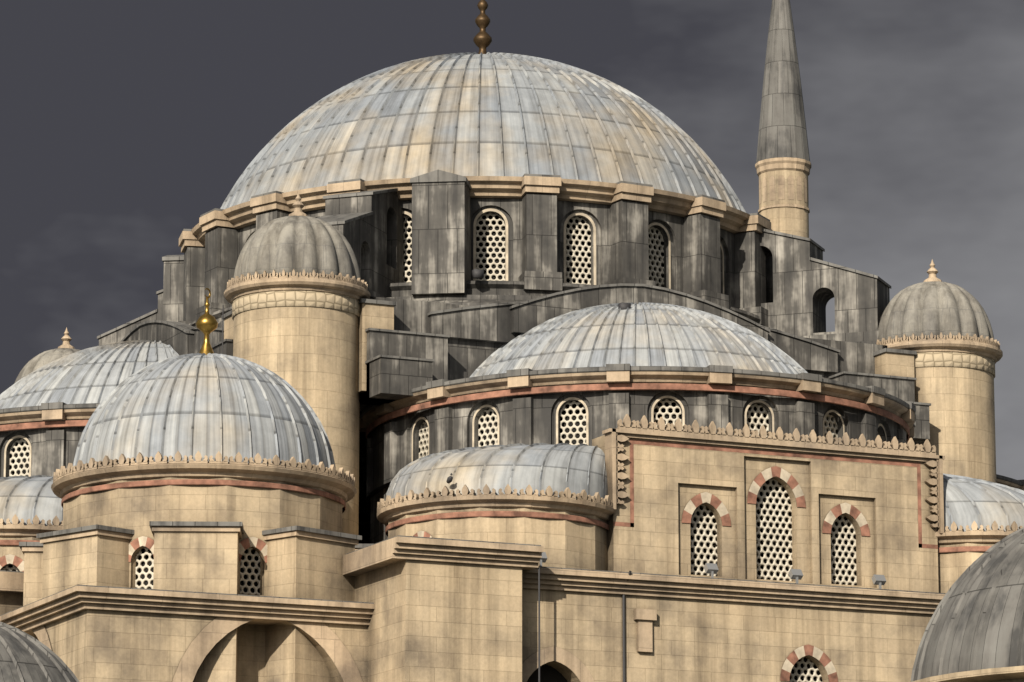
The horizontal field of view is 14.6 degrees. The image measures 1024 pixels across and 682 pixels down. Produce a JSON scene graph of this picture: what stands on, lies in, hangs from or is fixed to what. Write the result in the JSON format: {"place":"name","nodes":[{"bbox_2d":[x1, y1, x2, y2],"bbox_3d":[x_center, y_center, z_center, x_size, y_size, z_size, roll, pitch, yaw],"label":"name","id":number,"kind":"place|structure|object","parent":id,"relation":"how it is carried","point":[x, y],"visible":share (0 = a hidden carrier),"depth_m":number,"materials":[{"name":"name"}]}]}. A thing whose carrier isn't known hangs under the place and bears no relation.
{"place":"outdoors","nodes":[
{"label":"outdoors","id":0,"kind":"place"},
{"bbox_2d":[0,303,1023,681],"bbox_3d":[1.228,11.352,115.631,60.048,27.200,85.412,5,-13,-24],"label":"stone walls","id":1,"kind":"structure","parent":0,"point":[432,621],"depth_m":112.45,"materials":[{"name":"beige stone"}]},
{"bbox_2d":[222,269,631,681],"bbox_3d":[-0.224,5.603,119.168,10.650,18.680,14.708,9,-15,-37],"label":"pipes","id":2,"kind":"object","parent":1,"relation":"on","point":[477,273],"visible":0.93,"depth_m":112.43,"materials":[{"name":"grey metal"}]},
{"bbox_2d":[6,215,851,681],"bbox_3d":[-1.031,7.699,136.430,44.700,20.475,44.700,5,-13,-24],"label":"interior","id":3,"kind":"object","parent":1,"relation":"on","point":[548,673],"visible":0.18,"depth_m":118.62,"materials":[{"name":"black"}]},
{"bbox_2d":[2,213,877,681],"bbox_3d":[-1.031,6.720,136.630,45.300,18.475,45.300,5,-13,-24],"label":"window lattices","id":4,"kind":"object","parent":1,"relation":"on","point":[830,423],"visible":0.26,"depth_m":118.42,"materials":[{"name":"beige stone"}]},
{"bbox_2d":[0,208,886,674],"bbox_3d":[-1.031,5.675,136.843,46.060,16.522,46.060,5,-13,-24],"label":"white stone","id":5,"kind":"object","parent":1,"relation":"attached to","point":[798,492],"visible":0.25,"depth_m":118.37,"materials":[{"name":"beige stone"}]},
{"bbox_2d":[0,181,929,543],"bbox_3d":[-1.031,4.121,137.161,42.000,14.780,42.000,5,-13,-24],"label":"wall","id":6,"kind":"structure","parent":1,"relation":"on","point":[778,283],"depth_m":127.74,"materials":[{"name":"grey stone"}]},
{"bbox_2d":[0,383,990,681],"bbox_3d":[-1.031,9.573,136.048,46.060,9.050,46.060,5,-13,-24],"label":"red stone","id":7,"kind":"object","parent":1,"relation":"on","point":[726,521],"visible":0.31,"depth_m":117.83,"materials":[{"name":"red stone"}]},
{"bbox_2d":[14,215,993,383],"bbox_3d":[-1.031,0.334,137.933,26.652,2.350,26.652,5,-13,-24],"label":"turret domes","id":8,"kind":"structure","parent":1,"relation":"on","point":[299,244],"depth_m":122.97,"materials":[{"name":"grey metal"}]},
{"bbox_2d":[0,170,1023,615],"bbox_3d":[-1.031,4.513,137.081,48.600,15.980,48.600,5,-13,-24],"label":"roof cappings","id":9,"kind":"object","parent":1,"relation":"on","point":[346,218],"visible":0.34,"depth_m":122.41,"materials":[{"name":"grey metal"}]},
{"bbox_2d":[226,54,740,286],"bbox_3d":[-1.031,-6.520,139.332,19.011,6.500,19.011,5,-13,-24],"label":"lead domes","id":10,"kind":"structure","parent":9,"relation":"on","point":[490,155],"depth_m":131.98,"materials":[{"name":"grey metal"}]},
{"bbox_2d":[473,0,491,53],"bbox_3d":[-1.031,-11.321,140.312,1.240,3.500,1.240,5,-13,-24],"label":"finial","id":11,"kind":"object","parent":10,"relation":"on","point":[482,39],"visible":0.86,"depth_m":140.07,"materials":[{"name":"brown metal"}]},
{"bbox_2d":[220,52,745,281],"bbox_3d":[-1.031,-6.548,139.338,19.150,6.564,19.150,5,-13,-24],"label":"dome ribs","id":12,"kind":"object","parent":10,"relation":"attached to","point":[581,72],"visible":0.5,"depth_m":134.01,"materials":[{"name":"grey metal"}]},
{"bbox_2d":[0,269,1022,532],"bbox_3d":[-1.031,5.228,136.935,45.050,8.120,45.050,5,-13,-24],"label":"decorative cresting","id":13,"kind":"object","parent":9,"relation":"on","point":[844,441],"visible":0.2,"depth_m":116.28,"materials":[{"name":"stone"}]},
{"bbox_2d":[0,304,1023,543],"bbox_3d":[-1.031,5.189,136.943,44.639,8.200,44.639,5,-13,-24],"label":"smaller domes","id":14,"kind":"structure","parent":9,"relation":"on","point":[496,474],"depth_m":114.45,"materials":[{"name":"grey metal"}]},
{"bbox_2d":[196,288,217,354],"bbox_3d":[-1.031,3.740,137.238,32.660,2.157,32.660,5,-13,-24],"label":"gold finials","id":15,"kind":"object","parent":14,"relation":"on","point":[206,323],"visible":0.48,"depth_m":116.26,"materials":[{"name":"gold metal"}]},
{"bbox_2d":[0,302,1023,542],"bbox_3d":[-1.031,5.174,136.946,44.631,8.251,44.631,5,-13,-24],"label":"dome ribs","id":16,"kind":"object","parent":14,"relation":"on","point":[775,349],"visible":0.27,"depth_m":121.93,"materials":[{"name":"grey metal"}]},
{"bbox_2d":[539,552,885,588],"bbox_3d":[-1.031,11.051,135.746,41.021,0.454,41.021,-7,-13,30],"label":"lamps","id":17,"kind":"object","parent":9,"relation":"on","point":[712,569],"visible":0.95,"depth_m":114.84,"materials":[{"name":"silver metal"}]},
{"bbox_2d":[0,157,1023,681],"bbox_3d":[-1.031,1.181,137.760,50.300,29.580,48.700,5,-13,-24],"label":"stone trim","id":18,"kind":"structure","parent":1,"relation":"attached to","point":[230,613],"depth_m":114.48,"materials":[{"name":"beige stone"}]},
{"bbox_2d":[232,291,994,377],"bbox_3d":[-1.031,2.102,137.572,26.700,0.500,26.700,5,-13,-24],"label":"cornice","id":19,"kind":"structure","parent":1,"relation":"attached to","point":[352,306],"depth_m":121.62,"materials":[{"name":"beige stone"}]},
{"bbox_2d":[0,0,1023,479],"label":"sky","id":20,"kind":"structure","parent":0,"point":[124,123],"materials":[{"name":"grey"}]},
{"label":"ground","id":21,"kind":"structure","parent":0,"visible":0},
{"bbox_2d":[233,170,995,534],"bbox_3d":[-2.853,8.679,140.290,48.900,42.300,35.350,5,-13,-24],"label":"turret shafts","id":22,"kind":"object","parent":21,"relation":"on","point":[309,356],"visible":0.23,"depth_m":121.50,"materials":[{"name":"beige stone"}]}
]}

